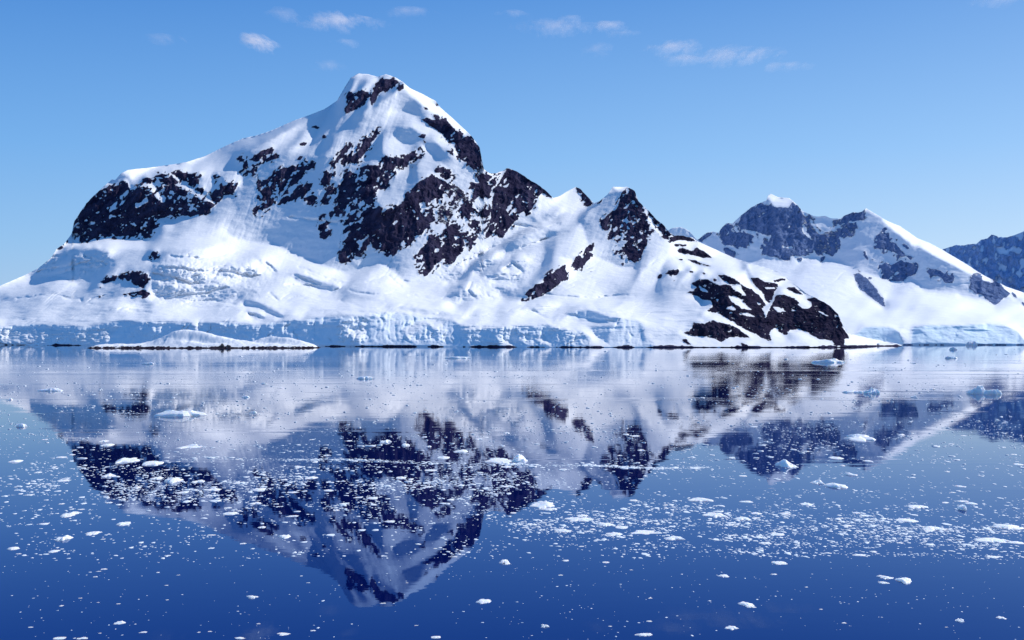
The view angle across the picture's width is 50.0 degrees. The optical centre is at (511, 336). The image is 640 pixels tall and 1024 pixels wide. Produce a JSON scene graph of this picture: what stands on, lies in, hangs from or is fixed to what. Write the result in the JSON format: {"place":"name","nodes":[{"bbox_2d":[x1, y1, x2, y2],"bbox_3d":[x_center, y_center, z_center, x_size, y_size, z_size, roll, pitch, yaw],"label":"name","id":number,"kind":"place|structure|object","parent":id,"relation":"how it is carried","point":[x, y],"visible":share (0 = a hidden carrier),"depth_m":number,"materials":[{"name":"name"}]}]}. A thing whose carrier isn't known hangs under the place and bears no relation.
{"place":"outdoors","nodes":[
{"label":"outdoors","id":0,"kind":"place"},
{"bbox_2d":[246,35,269,45],"bbox_3d":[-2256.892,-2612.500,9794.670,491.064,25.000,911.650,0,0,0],"label":"cloud","id":1,"kind":"structure","parent":0,"point":[255,40],"depth_m":9746.45,"materials":[{"name":"white"}]},
{"bbox_2d":[323,16,346,23],"bbox_3d":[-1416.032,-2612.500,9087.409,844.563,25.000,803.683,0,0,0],"label":"cloud","id":2,"kind":"structure","parent":0,"point":[337,19],"depth_m":9100.77,"materials":[{"name":"white"}]},
{"bbox_2d":[0,73,901,347],"bbox_3d":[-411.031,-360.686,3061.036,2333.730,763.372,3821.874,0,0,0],"label":"mountain massif","id":3,"kind":"structure","parent":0,"point":[368,210],"depth_m":1876.30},
{"bbox_2d":[0,345,1023,639],"bbox_3d":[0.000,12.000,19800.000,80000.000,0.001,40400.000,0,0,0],"label":"sea","id":4,"kind":"structure","parent":0,"point":[294,583],"depth_m":83.79,"materials":[{"name":"liquid"}]},
{"bbox_2d":[9,460,23,462],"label":"ice piece","id":5,"kind":"object","parent":4,"relation":"on","point":[13,461],"visible":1,"depth_m":104.69,"materials":[{"name":"white ice"}]},
{"bbox_2d":[15,424,26,426],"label":"ice floe","id":6,"kind":"object","parent":4,"relation":"on","point":[21,425],"visible":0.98,"depth_m":145.50,"materials":[{"name":"white ice"}]},
{"bbox_2d":[37,388,62,390],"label":"ice floe","id":7,"kind":"object","parent":4,"relation":"on","point":[52,389],"visible":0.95,"depth_m":240.48,"materials":[{"name":"white ice"}]},
{"bbox_2d":[55,535,73,540],"bbox_3d":[-26.566,11.918,64.929,0.889,0.274,1.202,0,0,0],"label":"ice floe","id":8,"kind":"object","parent":4,"relation":"on","point":[65,537],"visible":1,"depth_m":64.82,"materials":[{"name":"white ice"}]},
{"bbox_2d":[61,511,78,517],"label":"ice floe","id":9,"kind":"object","parent":4,"relation":"on","point":[69,514],"visible":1,"depth_m":73.54,"materials":[{"name":"white ice"}]},
{"bbox_2d":[85,531,100,535],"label":"ice floe","id":10,"kind":"object","parent":4,"relation":"on","point":[92,533],"visible":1,"depth_m":66.67,"materials":[{"name":"white ice"}]},
{"bbox_2d":[101,473,115,476],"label":"ice floe","id":11,"kind":"object","parent":4,"relation":"on","point":[109,475],"visible":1,"depth_m":93.81,"materials":[{"name":"white ice"}]},
{"bbox_2d":[116,522,130,525],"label":"ice floe","id":12,"kind":"object","parent":4,"relation":"on","point":[123,523],"visible":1,"depth_m":69.89,"materials":[{"name":"white ice"}]},
{"bbox_2d":[115,458,139,462],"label":"ice floe","id":13,"kind":"object","parent":4,"relation":"on","point":[125,460],"visible":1,"depth_m":104.96,"materials":[{"name":"white ice"}]},
{"bbox_2d":[142,461,163,464],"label":"ice floe","id":14,"kind":"object","parent":4,"relation":"on","point":[152,463],"visible":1,"depth_m":102.90,"materials":[{"name":"white ice"}]},
{"bbox_2d":[164,477,182,482],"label":"ice floe","id":15,"kind":"object","parent":4,"relation":"on","point":[174,480],"visible":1,"depth_m":90.40,"materials":[{"name":"white ice"}]},
{"bbox_2d":[154,410,205,416],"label":"ice floe","id":16,"kind":"object","parent":4,"relation":"on","point":[170,413],"visible":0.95,"depth_m":164.58,"materials":[{"name":"white ice"}]},
{"bbox_2d":[178,445,203,448],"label":"ice floe","id":17,"kind":"object","parent":4,"relation":"on","point":[191,446],"visible":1,"depth_m":118.58,"materials":[{"name":"white ice"}]},
{"bbox_2d":[191,480,204,482],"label":"ice piece","id":18,"kind":"object","parent":4,"relation":"on","point":[201,481],"visible":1,"depth_m":90.18,"materials":[{"name":"white ice"}]},
{"bbox_2d":[89,330,319,347],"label":"snow islet","id":19,"kind":"object","parent":4,"relation":"in","point":[187,339],"visible":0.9,"depth_m":1113.34,"materials":[{"name":"white snow"}]},
{"bbox_2d":[205,488,220,490],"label":"ice piece","id":20,"kind":"object","parent":4,"relation":"on","point":[215,489],"visible":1,"depth_m":85.48,"materials":[{"name":"white ice"}]},
{"bbox_2d":[223,512,237,514],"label":"ice piece","id":21,"kind":"object","parent":4,"relation":"on","point":[231,513],"visible":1,"depth_m":73.99,"materials":[{"name":"white ice"}]},
{"bbox_2d":[252,488,265,490],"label":"ice piece","id":22,"kind":"object","parent":4,"relation":"on","point":[258,489],"visible":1,"depth_m":85.48,"materials":[{"name":"white ice"}]},
{"bbox_2d":[278,535,290,538],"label":"ice floe","id":23,"kind":"object","parent":4,"relation":"on","point":[284,536],"visible":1,"depth_m":65.44,"materials":[{"name":"white ice"}]},
{"bbox_2d":[356,376,374,378],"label":"ice floe","id":24,"kind":"object","parent":4,"relation":"on","point":[366,377],"visible":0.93,"depth_m":308.24,"materials":[{"name":"white ice"}]},
{"bbox_2d":[437,456,449,458],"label":"ice piece","id":25,"kind":"object","parent":4,"relation":"on","point":[442,457],"visible":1,"depth_m":107.84,"materials":[{"name":"white ice"}]},
{"bbox_2d":[447,356,469,358],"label":"ice floe","id":26,"kind":"object","parent":4,"relation":"on","point":[457,357],"visible":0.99,"depth_m":592.09,"materials":[{"name":"white ice"}]},
{"bbox_2d":[453,449,467,452],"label":"ice floe","id":27,"kind":"object","parent":4,"relation":"on","point":[462,451],"visible":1,"depth_m":113.78,"materials":[{"name":"white ice"}]},
{"bbox_2d":[476,599,489,603],"bbox_3d":[-1.272,11.968,49.641,0.632,0.106,0.904,0,0,18],"label":"ice floe","id":28,"kind":"object","parent":4,"relation":"on","point":[481,601],"visible":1,"depth_m":49.49,"materials":[{"name":"white ice"}]},
{"bbox_2d":[485,458,513,462],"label":"ice floe","id":29,"kind":"object","parent":4,"relation":"on","point":[498,460],"visible":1,"depth_m":104.93,"materials":[{"name":"white ice"}]},
{"bbox_2d":[499,559,509,564],"bbox_3d":[-0.439,11.948,58.316,0.563,0.174,1.313,0,0,-9],"label":"ice floe","id":30,"kind":"object","parent":4,"relation":"on","point":[505,561],"visible":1,"depth_m":58.05,"materials":[{"name":"white ice"}]},
{"bbox_2d":[0,348,1023,639],"bbox_3d":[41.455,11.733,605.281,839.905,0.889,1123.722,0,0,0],"label":"brash ice","id":31,"kind":"structure","parent":4,"relation":"on","point":[616,518],"depth_m":84.27,"materials":[{"name":"white ice"}]},
{"bbox_2d":[513,454,527,462],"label":"bergy bit","id":32,"kind":"object","parent":4,"relation":"on","point":[519,458],"visible":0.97,"depth_m":104.89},
{"bbox_2d":[530,501,553,508],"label":"ice floe","id":33,"kind":"object","parent":4,"relation":"on","point":[540,504],"visible":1,"depth_m":77.49,"materials":[{"name":"white ice"}]},
{"bbox_2d":[538,508,556,510],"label":"ice floe","id":34,"kind":"object","parent":4,"relation":"on","point":[549,509],"visible":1,"depth_m":75.88,"materials":[{"name":"white ice"}]},
{"bbox_2d":[556,529,570,532],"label":"ice floe","id":35,"kind":"object","parent":4,"relation":"on","point":[563,530],"visible":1,"depth_m":67.49,"materials":[{"name":"white ice"}]},
{"bbox_2d":[565,517,593,521],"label":"ice floe","id":36,"kind":"object","parent":4,"relation":"on","point":[574,519],"visible":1,"depth_m":71.67,"materials":[{"name":"white ice"}]},
{"bbox_2d":[597,522,613,525],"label":"ice floe","id":37,"kind":"object","parent":4,"relation":"on","point":[604,524],"visible":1,"depth_m":69.68,"materials":[{"name":"white ice"}]},
{"bbox_2d":[606,532,622,535],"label":"ice piece","id":38,"kind":"object","parent":4,"relation":"on","point":[614,533],"visible":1,"depth_m":66.35,"materials":[{"name":"white ice"}]},
{"bbox_2d":[615,526,626,528],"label":"ice piece","id":39,"kind":"object","parent":4,"relation":"on","point":[621,527],"visible":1,"depth_m":68.69,"materials":[{"name":"white ice"}]},
{"bbox_2d":[635,633,651,635],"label":"ice floe","id":40,"kind":"object","parent":4,"relation":"on","point":[645,634],"visible":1,"depth_m":44.04,"materials":[{"name":"white ice"}]},
{"bbox_2d":[631,530,661,534],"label":"ice floe","id":41,"kind":"object","parent":4,"relation":"on","point":[645,532],"visible":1,"depth_m":66.98,"materials":[{"name":"white ice"}]},
{"bbox_2d":[664,536,684,539],"bbox_3d":[9.547,11.962,65.227,1.116,0.128,1.213,0,0,-13],"label":"ice piece","id":42,"kind":"object","parent":4,"relation":"on","point":[673,538],"visible":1,"depth_m":64.84,"materials":[{"name":"white ice"}]},
{"bbox_2d":[689,497,712,501],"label":"ice floe","id":43,"kind":"object","parent":4,"relation":"on","point":[700,499],"visible":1,"depth_m":80.05,"materials":[{"name":"white ice"}]},
{"bbox_2d":[703,512,726,517],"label":"ice floe","id":44,"kind":"object","parent":4,"relation":"on","point":[714,515],"visible":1,"depth_m":73.28,"materials":[{"name":"white ice"}]},
{"bbox_2d":[724,626,738,629],"bbox_3d":[9.036,11.973,45.163,0.582,0.089,0.508,0,0,-43],"label":"ice floe","id":45,"kind":"object","parent":4,"relation":"on","point":[731,627],"visible":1,"depth_m":45.06,"materials":[{"name":"white ice"}]},
{"bbox_2d":[735,516,750,520],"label":"ice piece","id":46,"kind":"object","parent":4,"relation":"on","point":[742,518],"visible":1,"depth_m":71.85,"materials":[{"name":"white ice"}]},
{"bbox_2d":[738,601,755,607],"bbox_3d":[10.470,11.961,49.077,0.684,0.128,1.094,0,0,0],"label":"ice floe","id":47,"kind":"object","parent":4,"relation":"on","point":[747,604],"visible":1,"depth_m":48.89,"materials":[{"name":"white ice"}]},
{"bbox_2d":[771,533,783,535],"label":"ice piece","id":48,"kind":"object","parent":4,"relation":"on","point":[779,534],"visible":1,"depth_m":66.29,"materials":[{"name":"white ice"}]},
{"bbox_2d":[771,561,786,564],"bbox_3d":[14.133,11.972,58.083,0.800,0.095,0.815,0,0,0],"label":"ice floe","id":49,"kind":"object","parent":4,"relation":"on","point":[779,562],"visible":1,"depth_m":57.98,"materials":[{"name":"white ice"}]},
{"bbox_2d":[775,459,796,467],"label":"bergy bit","id":50,"kind":"object","parent":4,"relation":"on","point":[784,463],"visible":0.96,"depth_m":101.05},
{"bbox_2d":[810,480,823,483],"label":"ice floe","id":51,"kind":"object","parent":4,"relation":"on","point":[818,482],"visible":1,"depth_m":89.52,"materials":[{"name":"white ice"}]},
{"bbox_2d":[811,359,844,362],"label":"ice floe","id":52,"kind":"object","parent":4,"relation":"on","point":[829,361],"visible":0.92,"depth_m":496.04,"materials":[{"name":"white ice"}]},
{"bbox_2d":[823,483,847,487],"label":"ice floe","id":53,"kind":"object","parent":4,"relation":"on","point":[834,485],"visible":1,"depth_m":87.24,"materials":[{"name":"white ice"}]},
{"bbox_2d":[843,390,862,392],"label":"ice floe","id":54,"kind":"object","parent":4,"relation":"on","point":[852,391],"visible":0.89,"depth_m":233.07,"materials":[{"name":"white ice"}]},
{"bbox_2d":[847,434,875,441],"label":"ice floe","id":55,"kind":"object","parent":4,"relation":"on","point":[858,437],"visible":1,"depth_m":127.45,"materials":[{"name":"white ice"}]},
{"bbox_2d":[863,387,879,393],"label":"bergy bit","id":56,"kind":"object","parent":4,"relation":"on","point":[872,390],"visible":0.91,"depth_m":229.93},
{"bbox_2d":[877,575,892,578],"bbox_3d":[18.482,11.968,54.583,0.652,0.107,0.839,0,0,-41],"label":"ice floe","id":57,"kind":"object","parent":4,"relation":"on","point":[884,577],"visible":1,"depth_m":54.47,"materials":[{"name":"white ice"}]},
{"bbox_2d":[895,577,911,583],"bbox_3d":[19.264,11.950,53.739,0.799,0.168,1.223,0,0,0],"label":"bergy bit","id":58,"kind":"object","parent":4,"relation":"on","point":[905,580],"visible":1,"depth_m":53.70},
{"bbox_2d":[896,518,918,521],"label":"ice floe","id":59,"kind":"object","parent":4,"relation":"on","point":[904,520],"visible":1,"depth_m":71.19,"materials":[{"name":"white ice"}]},
{"bbox_2d":[908,505,927,508],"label":"ice floe","id":60,"kind":"object","parent":4,"relation":"on","point":[917,506],"visible":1,"depth_m":76.84,"materials":[{"name":"white ice"}]},
{"bbox_2d":[923,526,942,530],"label":"ice floe","id":61,"kind":"object","parent":4,"relation":"on","point":[931,528],"visible":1,"depth_m":68.09,"materials":[{"name":"white ice"}]},
{"bbox_2d":[957,504,966,509],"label":"bergy bit","id":62,"kind":"object","parent":4,"relation":"on","point":[962,507],"visible":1,"depth_m":75.85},
{"bbox_2d":[965,341,976,345],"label":"bergy bit","id":63,"kind":"object","parent":4,"relation":"on","point":[973,343],"visible":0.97,"depth_m":1415.01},
{"bbox_2d":[966,385,984,393],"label":"bergy bit","id":64,"kind":"object","parent":4,"relation":"on","point":[979,389],"visible":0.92,"depth_m":229.95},
{"bbox_2d":[975,538,1008,542],"bbox_3d":[28.170,11.968,64.567,2.028,0.106,1.566,0,0,0],"label":"ice floe","id":65,"kind":"object","parent":4,"relation":"on","point":[998,540],"visible":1,"depth_m":64.30,"materials":[{"name":"white ice"}]},
{"bbox_2d":[983,389,1001,393],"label":"bergy bit","id":66,"kind":"object","parent":4,"relation":"on","point":[997,391],"visible":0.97,"depth_m":226.56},
{"bbox_2d":[992,524,1023,529],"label":"ice floe","id":67,"kind":"object","parent":4,"relation":"on","point":[1008,527],"visible":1,"depth_m":68.76,"materials":[{"name":"white ice"}]},
{"bbox_2d":[1007,541,1023,543],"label":"ice piece","id":68,"kind":"object","parent":4,"relation":"on","point":[1014,542],"visible":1,"depth_m":63.63,"materials":[{"name":"white ice"}]},
{"bbox_2d":[0,0,1023,285],"label":"sky","id":69,"kind":"structure","parent":0,"point":[910,113],"materials":[{"name":"blue"}]},
{"bbox_2d":[668,227,696,239],"bbox_3d":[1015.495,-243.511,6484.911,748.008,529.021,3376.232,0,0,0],"label":"distant snow dome","id":70,"kind":"structure","parent":0,"point":[680,231],"depth_m":5084.52,"materials":[{"name":"white snow"}]},
{"bbox_2d":[696,194,1023,344],"bbox_3d":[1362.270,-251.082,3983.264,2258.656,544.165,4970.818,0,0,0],"label":"mountain range","id":71,"kind":"structure","parent":0,"point":[866,272],"depth_m":3230.72,"materials":[{"name":"white snow"}]},
{"bbox_2d":[942,231,1023,291],"bbox_3d":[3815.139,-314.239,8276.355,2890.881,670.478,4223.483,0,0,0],"label":"distant mountain","id":72,"kind":"structure","parent":0,"point":[1000,260],"depth_m":6381.24,"materials":[{"name":"blue stone"}]}
]}

